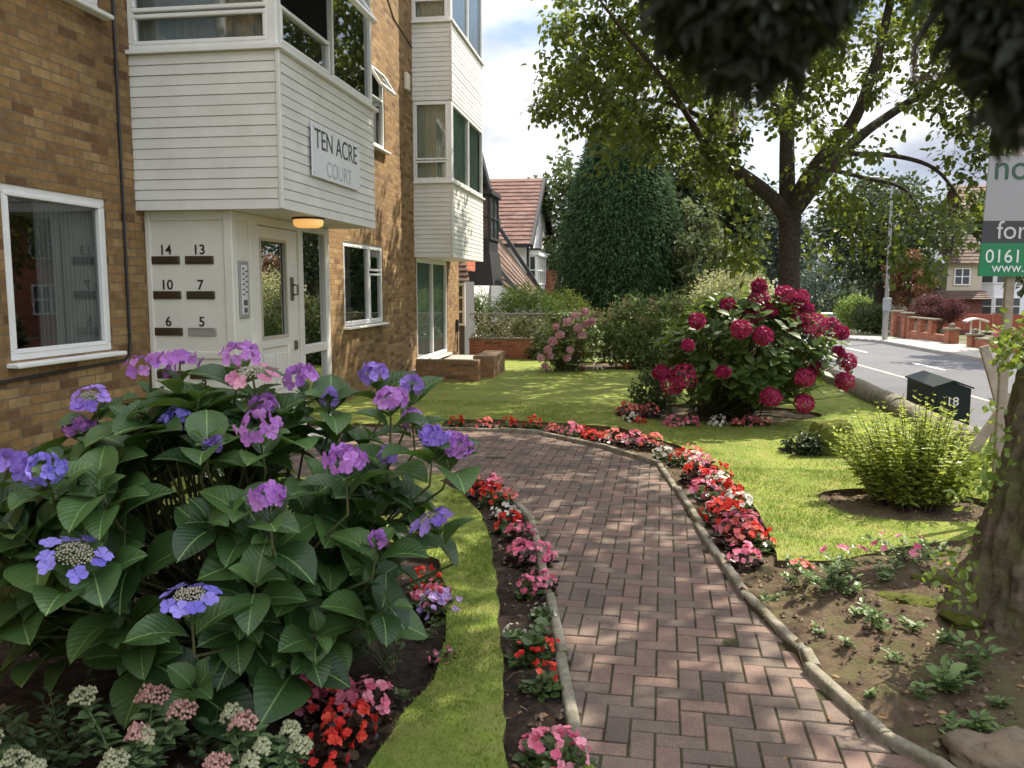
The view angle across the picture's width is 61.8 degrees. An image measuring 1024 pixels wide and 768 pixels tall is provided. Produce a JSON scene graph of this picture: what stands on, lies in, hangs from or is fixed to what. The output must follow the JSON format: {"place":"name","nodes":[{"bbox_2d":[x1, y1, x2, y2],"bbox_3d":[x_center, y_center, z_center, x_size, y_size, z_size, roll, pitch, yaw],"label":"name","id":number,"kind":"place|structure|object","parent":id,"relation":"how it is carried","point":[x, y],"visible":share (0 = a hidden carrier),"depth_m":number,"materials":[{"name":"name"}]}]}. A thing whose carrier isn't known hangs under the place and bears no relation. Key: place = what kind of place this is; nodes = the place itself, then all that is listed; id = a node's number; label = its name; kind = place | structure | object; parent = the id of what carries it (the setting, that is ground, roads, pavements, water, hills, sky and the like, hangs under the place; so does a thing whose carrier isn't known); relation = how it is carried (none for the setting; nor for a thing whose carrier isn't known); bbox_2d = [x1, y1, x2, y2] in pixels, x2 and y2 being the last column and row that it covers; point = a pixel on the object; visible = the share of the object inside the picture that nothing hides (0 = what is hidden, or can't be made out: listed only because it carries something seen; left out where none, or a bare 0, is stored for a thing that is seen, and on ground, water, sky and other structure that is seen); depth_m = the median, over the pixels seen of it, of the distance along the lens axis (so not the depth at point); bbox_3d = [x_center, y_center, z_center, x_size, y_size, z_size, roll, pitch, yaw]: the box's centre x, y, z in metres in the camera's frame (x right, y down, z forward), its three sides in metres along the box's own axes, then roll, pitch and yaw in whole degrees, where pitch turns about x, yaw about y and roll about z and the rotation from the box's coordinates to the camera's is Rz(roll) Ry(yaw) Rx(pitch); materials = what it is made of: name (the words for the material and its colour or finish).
{"place":"outdoors","nodes":[
{"label":"outdoors","id":0,"kind":"place"},
{"bbox_2d":[0,482,571,767],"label":"soil bed","id":1,"kind":"object","parent":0,"point":[414,675],"visible":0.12,"depth_m":3.96,"materials":[{"name":"brown soil"}]},
{"bbox_2d":[0,729,46,767],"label":"sedum","id":2,"kind":"object","parent":1,"relation":"on","point":[7,760],"visible":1,"depth_m":2.98,"materials":[{"name":"white plant"}]},
{"bbox_2d":[0,668,127,767],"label":"ground plant","id":3,"kind":"object","parent":1,"relation":"on","point":[14,729],"visible":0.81,"depth_m":3.27,"materials":[{"name":"green plant"}]},
{"bbox_2d":[67,683,198,767],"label":"sedum","id":4,"kind":"object","parent":1,"relation":"on","point":[143,748],"visible":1,"depth_m":3.16,"materials":[{"name":"pink plant"}]},
{"bbox_2d":[140,693,253,764],"bbox_3d":[-1.230,1.329,3.349,0.420,0.253,0.617,-1,7,-9],"label":"ground plant","id":5,"kind":"object","parent":1,"relation":"on","point":[204,741],"visible":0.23,"depth_m":3.27,"materials":[{"name":"green plant"}]},
{"bbox_2d":[0,340,480,741],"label":"hydrangea","id":6,"kind":"object","parent":1,"relation":"on","point":[276,593],"visible":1,"depth_m":3.33,"materials":[{"name":"green plant"}]},
{"bbox_2d":[202,702,313,767],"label":"sedum","id":7,"kind":"object","parent":1,"relation":"on","point":[281,750],"visible":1,"depth_m":3.08,"materials":[{"name":"white plant"}]},
{"bbox_2d":[288,680,350,730],"bbox_3d":[-0.815,1.348,3.623,0.275,0.205,0.299,-2,7,-20],"label":"begonia","id":8,"kind":"object","parent":1,"relation":"on","point":[306,719],"visible":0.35,"depth_m":3.56,"materials":[{"name":"red plant"}]},
{"bbox_2d":[298,726,354,767],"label":"begonia","id":9,"kind":"object","parent":1,"relation":"on","point":[318,750],"visible":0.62,"depth_m":3.21,"materials":[{"name":"red plant"}]},
{"bbox_2d":[319,699,378,759],"bbox_3d":[-0.635,1.346,3.359,0.237,0.198,0.258,-3,7,-28],"label":"begonia","id":10,"kind":"object","parent":1,"relation":"on","point":[358,724],"visible":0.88,"depth_m":3.34,"materials":[{"name":"red plant"}]},
{"bbox_2d":[333,674,401,729],"bbox_3d":[-0.616,1.359,3.638,0.326,0.229,0.284,-5,8,-36],"label":"begonia","id":11,"kind":"object","parent":1,"relation":"on","point":[381,702],"visible":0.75,"depth_m":3.59,"materials":[{"name":"pink plant"}]},
{"bbox_2d":[360,637,407,674],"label":"ground plant","id":12,"kind":"object","parent":1,"relation":"on","point":[384,659],"visible":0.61,"depth_m":4.03,"materials":[{"name":"green plant"}]},
{"bbox_2d":[410,577,451,621],"bbox_3d":[-0.440,1.217,4.819,0.248,0.223,0.270,-3,7,-24],"label":"begonia","id":13,"kind":"object","parent":1,"relation":"on","point":[438,588],"visible":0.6,"depth_m":4.77,"materials":[{"name":"pink plant"}]},
{"bbox_2d":[416,586,462,626],"bbox_3d":[-0.397,1.234,4.732,0.256,0.207,0.291,-2,7,-17],"label":"begonia","id":14,"kind":"object","parent":1,"relation":"on","point":[440,598],"visible":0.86,"depth_m":4.69,"materials":[{"name":"purple plant"}]},
{"bbox_2d":[477,480,510,508],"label":"begonia","id":15,"kind":"object","parent":1,"relation":"on","point":[488,499],"visible":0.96,"depth_m":7.04,"materials":[{"name":"red plant"}]},
{"bbox_2d":[503,641,549,669],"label":"begonia","id":16,"kind":"object","parent":1,"relation":"on","point":[521,658],"visible":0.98,"depth_m":4.12,"materials":[{"name":"green plant"}]},
{"bbox_2d":[502,616,552,651],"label":"ground plant","id":17,"kind":"object","parent":1,"relation":"on","point":[532,638],"visible":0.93,"depth_m":4.20,"materials":[{"name":"green plant"}]},
{"bbox_2d":[513,573,544,599],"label":"begonia","id":18,"kind":"object","parent":1,"relation":"on","point":[522,592],"visible":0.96,"depth_m":4.98,"materials":[{"name":"pink plant"}]},
{"bbox_2d":[515,539,559,570],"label":"begonia","id":19,"kind":"object","parent":1,"relation":"on","point":[531,559],"visible":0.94,"depth_m":5.58,"materials":[{"name":"pink plant"}]},
{"bbox_2d":[516,659,563,702],"bbox_3d":[0.135,1.322,3.832,0.230,0.172,0.199,-5,8,-39],"label":"begonia","id":20,"kind":"object","parent":1,"relation":"on","point":[553,686],"visible":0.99,"depth_m":3.82,"materials":[{"name":"green plant"}]},
{"bbox_2d":[512,724,586,767],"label":"begonia","id":21,"kind":"object","parent":1,"relation":"on","point":[533,745],"visible":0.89,"depth_m":3.26,"materials":[{"name":"pink plant"}]},
{"bbox_2d":[542,732,599,767],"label":"begonia","id":22,"kind":"object","parent":1,"relation":"on","point":[572,758],"visible":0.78,"depth_m":3.23,"materials":[{"name":"pink plant"}]},
{"bbox_2d":[459,152,544,335],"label":"timbered house","id":23,"kind":"structure","parent":0,"point":[499,265],"depth_m":28.61,"materials":[{"name":"paint"}]},
{"bbox_2d":[0,362,1023,767],"bbox_3d":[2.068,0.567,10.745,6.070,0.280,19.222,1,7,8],"label":"soil bed","id":24,"kind":"object","parent":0,"point":[901,725],"visible":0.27,"depth_m":4.33,"materials":[{"name":"brown soil"}]},
{"bbox_2d":[40,476,1023,767],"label":"fallen leaves","id":25,"kind":"object","parent":24,"relation":"on","point":[748,588],"visible":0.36,"depth_m":4.15,"materials":[{"name":"brown plant"}]},
{"bbox_2d":[577,287,731,369],"bbox_3d":[3.189,-1.101,19.032,3.648,2.132,2.084,1,7,8],"label":"bush","id":26,"kind":"object","parent":24,"relation":"on","point":[644,330],"visible":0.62,"depth_m":18.75,"materials":[{"name":"green plant"}]},
{"bbox_2d":[627,363,683,413],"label":"shrub","id":27,"kind":"object","parent":24,"relation":"on","point":[654,394],"visible":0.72,"depth_m":12.45,"materials":[{"name":"green plant"}]},
{"bbox_2d":[703,497,748,527],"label":"begonia","id":28,"kind":"object","parent":24,"relation":"on","point":[719,508],"visible":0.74,"depth_m":6.42,"materials":[{"name":"red plant"}]},
{"bbox_2d":[708,511,756,550],"bbox_3d":[1.540,1.028,5.999,0.317,0.279,0.321,-5,8,-35],"label":"begonia","id":29,"kind":"object","parent":24,"relation":"on","point":[720,540],"visible":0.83,"depth_m":5.97,"materials":[{"name":"pink plant"}]},
{"bbox_2d":[716,518,767,549],"bbox_3d":[1.613,1.051,5.989,0.346,0.220,0.359,-1,7,-6],"label":"begonia","id":30,"kind":"object","parent":24,"relation":"on","point":[726,528],"visible":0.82,"depth_m":5.92,"materials":[{"name":"red plant"}]},
{"bbox_2d":[725,540,764,573],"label":"begonia","id":31,"kind":"object","parent":24,"relation":"on","point":[742,555],"visible":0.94,"depth_m":5.49,"materials":[{"name":"pink plant"}]},
{"bbox_2d":[648,278,857,419],"bbox_3d":[3.128,-0.427,11.247,2.695,1.931,2.203,1,7,8],"label":"hydrangea","id":32,"kind":"object","parent":24,"relation":"on","point":[743,383],"visible":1,"depth_m":10.78,"materials":[{"name":"green plant"}]},
{"bbox_2d":[735,520,776,555],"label":"begonia","id":33,"kind":"object","parent":24,"relation":"on","point":[768,544],"visible":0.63,"depth_m":5.88,"materials":[{"name":"red plant"}]},
{"bbox_2d":[780,427,826,457],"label":"trailing plant","id":34,"kind":"object","parent":24,"relation":"on","point":[803,442],"visible":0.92,"depth_m":9.01,"materials":[{"name":"green plant"}]},
{"bbox_2d":[635,0,1023,643],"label":"old tree","id":35,"kind":"object","parent":24,"relation":"on","point":[743,50],"visible":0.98,"depth_m":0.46,"materials":[{"name":"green plant"}]},
{"bbox_2d":[795,554,868,594],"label":"weed","id":36,"kind":"object","parent":24,"relation":"on","point":[834,581],"visible":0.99,"depth_m":4.92,"materials":[{"name":"green plant"}]},
{"bbox_2d":[860,531,948,568],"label":"flowers","id":37,"kind":"object","parent":24,"relation":"on","point":[912,551],"visible":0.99,"depth_m":5.46,"materials":[{"name":"green plant"}]},
{"bbox_2d":[825,390,992,511],"bbox_3d":[3.354,0.522,7.124,1.408,0.963,1.200,1,7,8],"label":"leafy shrub","id":38,"kind":"object","parent":24,"relation":"on","point":[924,462],"visible":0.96,"depth_m":6.95,"materials":[{"name":"green plant"}]},
{"bbox_2d":[924,653,981,692],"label":"weed","id":39,"kind":"object","parent":24,"relation":"on","point":[947,679],"visible":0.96,"depth_m":3.74,"materials":[{"name":"green plant"}]},
{"bbox_2d":[940,610,983,629],"bbox_3d":[2.334,1.210,4.373,0.266,0.102,0.208,1,7,8],"label":"moss cushion","id":40,"kind":"object","parent":24,"relation":"on","point":[956,620],"visible":0.6,"depth_m":4.31,"materials":[{"name":"green plant"}]},
{"bbox_2d":[944,630,1006,680],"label":"weed","id":41,"kind":"object","parent":24,"relation":"on","point":[973,660],"visible":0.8,"depth_m":3.83,"materials":[{"name":"green plant"}]},
{"bbox_2d":[939,709,1017,731],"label":"weed","id":42,"kind":"object","parent":24,"relation":"on","point":[981,722],"visible":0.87,"depth_m":3.46,"materials":[{"name":"green plant"}]},
{"bbox_2d":[941,725,1023,767],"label":"rock","id":43,"kind":"object","parent":24,"relation":"on","point":[998,748],"visible":1,"depth_m":3.21,"materials":[{"name":"stone"}]},
{"bbox_2d":[490,178,559,328],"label":"gable house","id":44,"kind":"structure","parent":0,"point":[525,222],"depth_m":38.98,"materials":[{"name":"red tile"}]},
{"bbox_2d":[154,359,991,767],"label":"lawn","id":45,"kind":"structure","parent":0,"point":[528,381],"depth_m":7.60,"materials":[{"name":"plant"}]},
{"bbox_2d":[0,0,484,481],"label":"apartment building","id":46,"kind":"structure","parent":45,"relation":"on","point":[162,188],"depth_m":7.70,"materials":[{"name":"brick"}]},
{"bbox_2d":[0,182,126,368],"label":"window","id":47,"kind":"structure","parent":46,"relation":"in","point":[55,242],"depth_m":7.01,"materials":[{"name":"white plastic"}]},
{"bbox_2d":[63,0,113,20],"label":"window","id":48,"kind":"structure","parent":46,"relation":"in","point":[89,6],"depth_m":6.95,"materials":[{"name":"white plastic"}]},
{"bbox_2d":[126,0,268,49],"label":"bay window","id":49,"kind":"structure","parent":46,"relation":"in","point":[161,23],"depth_m":7.48,"materials":[{"name":"white plastic"}]},
{"bbox_2d":[257,225,299,408],"bbox_3d":[-2.378,-0.421,8.835,0.130,2.345,0.995,1,7,8],"label":"door","id":50,"kind":"structure","parent":46,"relation":"in","point":[277,250],"depth_m":8.82,"materials":[{"name":"beige paint"}]},
{"bbox_2d":[279,0,376,104],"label":"bay window","id":51,"kind":"structure","parent":46,"relation":"in","point":[364,6],"depth_m":8.59,"materials":[{"name":"white plastic"}]},
{"bbox_2d":[310,121,359,190],"bbox_3d":[-1.780,-2.293,8.713,0.016,0.500,1.380,1,7,8],"label":"building sign","id":52,"kind":"object","parent":46,"relation":"attached to","point":[334,157],"visible":1,"depth_m":8.62,"materials":[{"name":"grey"}]},
{"bbox_2d":[343,241,389,329],"bbox_3d":[-2.779,-1.628,14.159,0.910,1.356,2.130,1,7,8],"label":"window","id":53,"kind":"structure","parent":46,"relation":"in","point":[362,267],"depth_m":15.06,"materials":[{"name":"white plastic"}]},
{"bbox_2d":[372,65,395,154],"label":"window","id":54,"kind":"structure","parent":46,"relation":"in","point":[379,80],"depth_m":14.97,"materials":[{"name":"white plastic"}]},
{"bbox_2d":[411,0,446,20],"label":"bay window","id":55,"kind":"structure","parent":46,"relation":"in","point":[420,9],"depth_m":16.65,"materials":[{"name":"white plastic"}]},
{"bbox_2d":[413,100,448,181],"bbox_3d":[-1.587,-4.793,16.923,0.730,1.550,0.145,1,7,8],"label":"bay window","id":56,"kind":"structure","parent":46,"relation":"in","point":[430,118],"depth_m":16.94,"materials":[{"name":"white plastic"}]},
{"bbox_2d":[416,257,451,358],"bbox_3d":[-2.081,-1.643,18.860,0.910,2.186,2.920,1,7,8],"label":"patio door","id":57,"kind":"structure","parent":46,"relation":"in","point":[431,275],"depth_m":18.86,"materials":[{"name":"white plastic"}]},
{"bbox_2d":[451,0,481,59],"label":"bay window","id":58,"kind":"structure","parent":46,"relation":"in","point":[464,12],"depth_m":18.82,"materials":[{"name":"white plastic"}]},
{"bbox_2d":[459,262,474,354],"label":"tile hung wing","id":59,"kind":"structure","parent":46,"relation":"attached to","point":[466,307],"depth_m":23.50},
{"bbox_2d":[452,102,482,196],"bbox_3d":[-1.001,-4.968,18.471,0.145,1.550,3.285,1,7,8],"label":"bay window","id":60,"kind":"structure","parent":46,"relation":"in","point":[464,131],"depth_m":18.46,"materials":[{"name":"white plastic"}]},
{"bbox_2d":[416,359,480,381],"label":"patio wall","id":61,"kind":"structure","parent":45,"relation":"on","point":[458,370],"depth_m":16.07,"materials":[{"name":"brown brick"}]},
{"bbox_2d":[473,350,504,377],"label":"patio wall","id":62,"kind":"structure","parent":45,"relation":"on","point":[492,363],"depth_m":16.84,"materials":[{"name":"brown brick"}]},
{"bbox_2d":[468,337,585,358],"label":"brick wall","id":63,"kind":"structure","parent":45,"relation":"on","point":[514,347],"depth_m":21.19,"materials":[{"name":"brick"}]},
{"bbox_2d":[469,313,585,337],"bbox_3d":[0.393,-1.448,21.146,2.983,0.608,0.050,1,7,8],"label":"trellis","id":64,"kind":"object","parent":63,"relation":"on","point":[508,314],"visible":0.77,"depth_m":21.20,"materials":[{"name":"brown"}]},
{"bbox_2d":[472,309,586,359],"bbox_3d":[0.406,-1.193,21.083,2.996,1.352,0.775,1,7,8],"label":"climbing plant","id":65,"kind":"object","parent":64,"relation":"attached to","point":[478,332],"visible":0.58,"depth_m":21.12,"materials":[{"name":"green plant"}]},
{"bbox_2d":[530,308,604,372],"bbox_3d":[1.179,-0.920,18.020,1.623,1.385,1.271,1,7,8],"label":"hydrangea","id":66,"kind":"object","parent":45,"relation":"on","point":[568,359],"visible":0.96,"depth_m":17.88,"materials":[{"name":"pink plant"}]},
{"bbox_2d":[687,260,776,361],"bbox_3d":[5.266,-1.551,20.176,2.765,2.726,2.322,1,7,8],"label":"domed shrub","id":67,"kind":"object","parent":45,"relation":"on","point":[728,285],"visible":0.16,"depth_m":19.89,"materials":[{"name":"green plant"}]},
{"bbox_2d":[519,0,1023,374],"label":"broadleaf tree","id":68,"kind":"object","parent":45,"relation":"on","point":[719,161],"visible":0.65,"depth_m":16.95,"materials":[{"name":"green plant"}]},
{"bbox_2d":[804,419,858,456],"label":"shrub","id":69,"kind":"object","parent":45,"relation":"on","point":[823,429],"visible":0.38,"depth_m":9.01,"materials":[{"name":"green plant"}]},
{"bbox_2d":[977,126,1023,481],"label":"sale board","id":70,"kind":"object","parent":45,"relation":"on","point":[1002,246],"visible":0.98,"depth_m":6.17,"materials":[{"name":"green"}]},
{"bbox_2d":[979,345,997,407],"bbox_3d":[3.736,0.039,6.600,0.271,0.680,0.050,3,7,22],"label":"timber stake","id":71,"kind":"object","parent":70,"relation":"attached to","point":[987,357],"visible":0.51,"depth_m":6.59,"materials":[{"name":"beige wood"}]},
{"bbox_2d":[279,426,925,767],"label":"path","id":72,"kind":"structure","parent":0,"point":[764,704],"depth_m":4.49,"materials":[{"name":"brown brick"}]},
{"bbox_2d":[479,480,586,767],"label":"path edging","id":73,"kind":"object","parent":72,"relation":"on","point":[572,718],"visible":0.49,"depth_m":4.20,"materials":[{"name":"concrete"}]},
{"bbox_2d":[441,427,955,767],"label":"path edging","id":74,"kind":"object","parent":72,"relation":"on","point":[866,720],"visible":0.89,"depth_m":4.27,"materials":[{"name":"concrete"}]},
{"bbox_2d":[587,340,648,358],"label":"yard","id":75,"kind":"structure","parent":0,"point":[605,357],"depth_m":23.54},
{"bbox_2d":[474,278,575,337],"bbox_3d":[0.085,-1.988,25.997,3.846,2.562,2.153,1,7,8],"label":"feathery shrub","id":76,"kind":"object","parent":75,"relation":"on","point":[507,300],"visible":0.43,"depth_m":25.70,"materials":[{"name":"green plant"}]},
{"bbox_2d":[527,145,582,269],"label":"garden tree","id":77,"kind":"object","parent":75,"relation":"on","point":[557,189],"visible":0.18,"depth_m":42.37,"materials":[{"name":"green plant"}]},
{"bbox_2d":[548,96,690,338],"bbox_3d":[3.932,-5.853,30.675,5.385,8.629,5.367,1,7,8],"label":"conifer","id":78,"kind":"object","parent":75,"relation":"on","point":[616,241],"visible":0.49,"depth_m":29.11,"materials":[{"name":"green plant"}]},
{"bbox_2d":[665,196,735,326],"bbox_3d":[6.388,-3.917,29.965,2.926,5.255,2.927,5,8,39],"label":"garden tree","id":79,"kind":"object","parent":75,"relation":"on","point":[694,242],"visible":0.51,"depth_m":29.23,"materials":[{"name":"green plant"}]},
{"bbox_2d":[482,0,1023,290],"label":"sky","id":80,"kind":"structure","parent":0,"point":[510,37],"materials":[{"name":"white"}]},
{"bbox_2d":[758,342,995,429],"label":"pavement","id":81,"kind":"structure","parent":0,"point":[897,385],"depth_m":19.40,"materials":[{"name":"concrete"}]},
{"bbox_2d":[663,123,772,279],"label":"garden tree","id":82,"kind":"object","parent":81,"relation":"on","point":[689,192],"visible":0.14,"depth_m":41.78,"materials":[{"name":"green plant"}]},
{"bbox_2d":[804,361,992,458],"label":"garden wall","id":83,"kind":"structure","parent":81,"relation":"on","point":[864,390],"depth_m":12.30,"materials":[{"name":"stone"}]},
{"bbox_2d":[905,370,973,424],"bbox_3d":[6.263,0.333,12.622,0.530,0.934,1.460,1,7,10],"label":"cabinet","id":84,"kind":"object","parent":81,"relation":"on","point":[925,384],"visible":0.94,"depth_m":11.95,"materials":[{"name":"black metal"}]},
{"bbox_2d":[809,327,994,344],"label":"front gardens","id":85,"kind":"object","parent":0,"point":[963,338],"depth_m":48.27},
{"bbox_2d":[770,258,858,322],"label":"garden tree","id":86,"kind":"object","parent":85,"relation":"on","point":[824,287],"visible":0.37,"depth_m":90.23,"materials":[{"name":"green plant"}]},
{"bbox_2d":[831,292,872,331],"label":"clipped hedge","id":87,"kind":"object","parent":85,"relation":"on","point":[846,306],"visible":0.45,"depth_m":56.73,"materials":[{"name":"green plant"}]},
{"bbox_2d":[845,298,890,334],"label":"clipped hedge","id":88,"kind":"object","parent":85,"relation":"on","point":[868,318],"visible":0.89,"depth_m":48.66,"materials":[{"name":"green plant"}]},
{"bbox_2d":[800,168,972,311],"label":"street tree","id":89,"kind":"object","parent":85,"relation":"on","point":[875,273],"visible":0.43,"depth_m":50.17,"materials":[{"name":"green plant"}]},
{"bbox_2d":[880,248,940,311],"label":"garden tree","id":90,"kind":"object","parent":85,"relation":"on","point":[898,296],"visible":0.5,"depth_m":45.78,"materials":[{"name":"green plant"}]},
{"bbox_2d":[906,291,969,333],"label":"shrub","id":91,"kind":"object","parent":85,"relation":"on","point":[951,310],"visible":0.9,"depth_m":39.52,"materials":[{"name":"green plant"}]},
{"bbox_2d":[888,231,990,333],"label":"brown roofed house","id":92,"kind":"structure","parent":85,"relation":"on","point":[962,280],"depth_m":49.69,"materials":[{"name":"beige"}]},
{"bbox_2d":[934,185,1023,313],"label":"rendered house","id":93,"kind":"structure","parent":85,"relation":"on","point":[992,287],"depth_m":51.50,"materials":[{"name":"white"}]},
{"bbox_2d":[937,312,1023,330],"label":"board fence","id":94,"kind":"object","parent":85,"relation":"on","point":[994,318],"visible":0.47,"depth_m":44.08,"materials":[{"name":"brown"}]},
{"bbox_2d":[960,140,1023,297],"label":"garden tree","id":95,"kind":"object","parent":85,"relation":"on","point":[973,232],"visible":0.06,"depth_m":30.76,"materials":[{"name":"green plant"}]},
{"bbox_2d":[801,333,1014,359],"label":"pavement","id":96,"kind":"structure","parent":0,"point":[962,349],"depth_m":32.68,"materials":[{"name":"grey concrete"}]},
{"bbox_2d":[729,204,818,289],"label":"garden tree","id":97,"kind":"object","parent":96,"relation":"on","point":[772,271],"visible":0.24,"depth_m":60.24,"materials":[{"name":"green plant"}]},
{"bbox_2d":[870,176,893,339],"bbox_3d":[15.312,-5.251,35.850,1.235,6.795,0.273,1,7,8],"label":"lamp post","id":98,"kind":"object","parent":96,"relation":"on","point":[886,308],"visible":0.68,"depth_m":35.87,"materials":[{"name":"grey metal"}]},
{"bbox_2d":[904,316,943,342],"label":"front wall","id":99,"kind":"structure","parent":96,"relation":"on","point":[920,333],"depth_m":36.66,"materials":[{"name":"red brick"}]},
{"bbox_2d":[804,337,1016,399],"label":"road","id":100,"kind":"structure","parent":0,"point":[897,360],"depth_m":26.45,"materials":[{"name":"grey asphalt"}]},
{"bbox_2d":[801,334,1016,367],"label":"kerb","id":101,"kind":"structure","parent":100,"relation":"on","point":[953,354],"depth_m":31.62,"materials":[{"name":"concrete"}]},
{"label":"ground","id":102,"kind":"structure","parent":0,"visible":0},
{"bbox_2d":[553,233,932,302],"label":"distant wood","id":103,"kind":"object","parent":102,"relation":"on","point":[815,263],"visible":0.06,"depth_m":121.40,"materials":[{"name":"green plant"}]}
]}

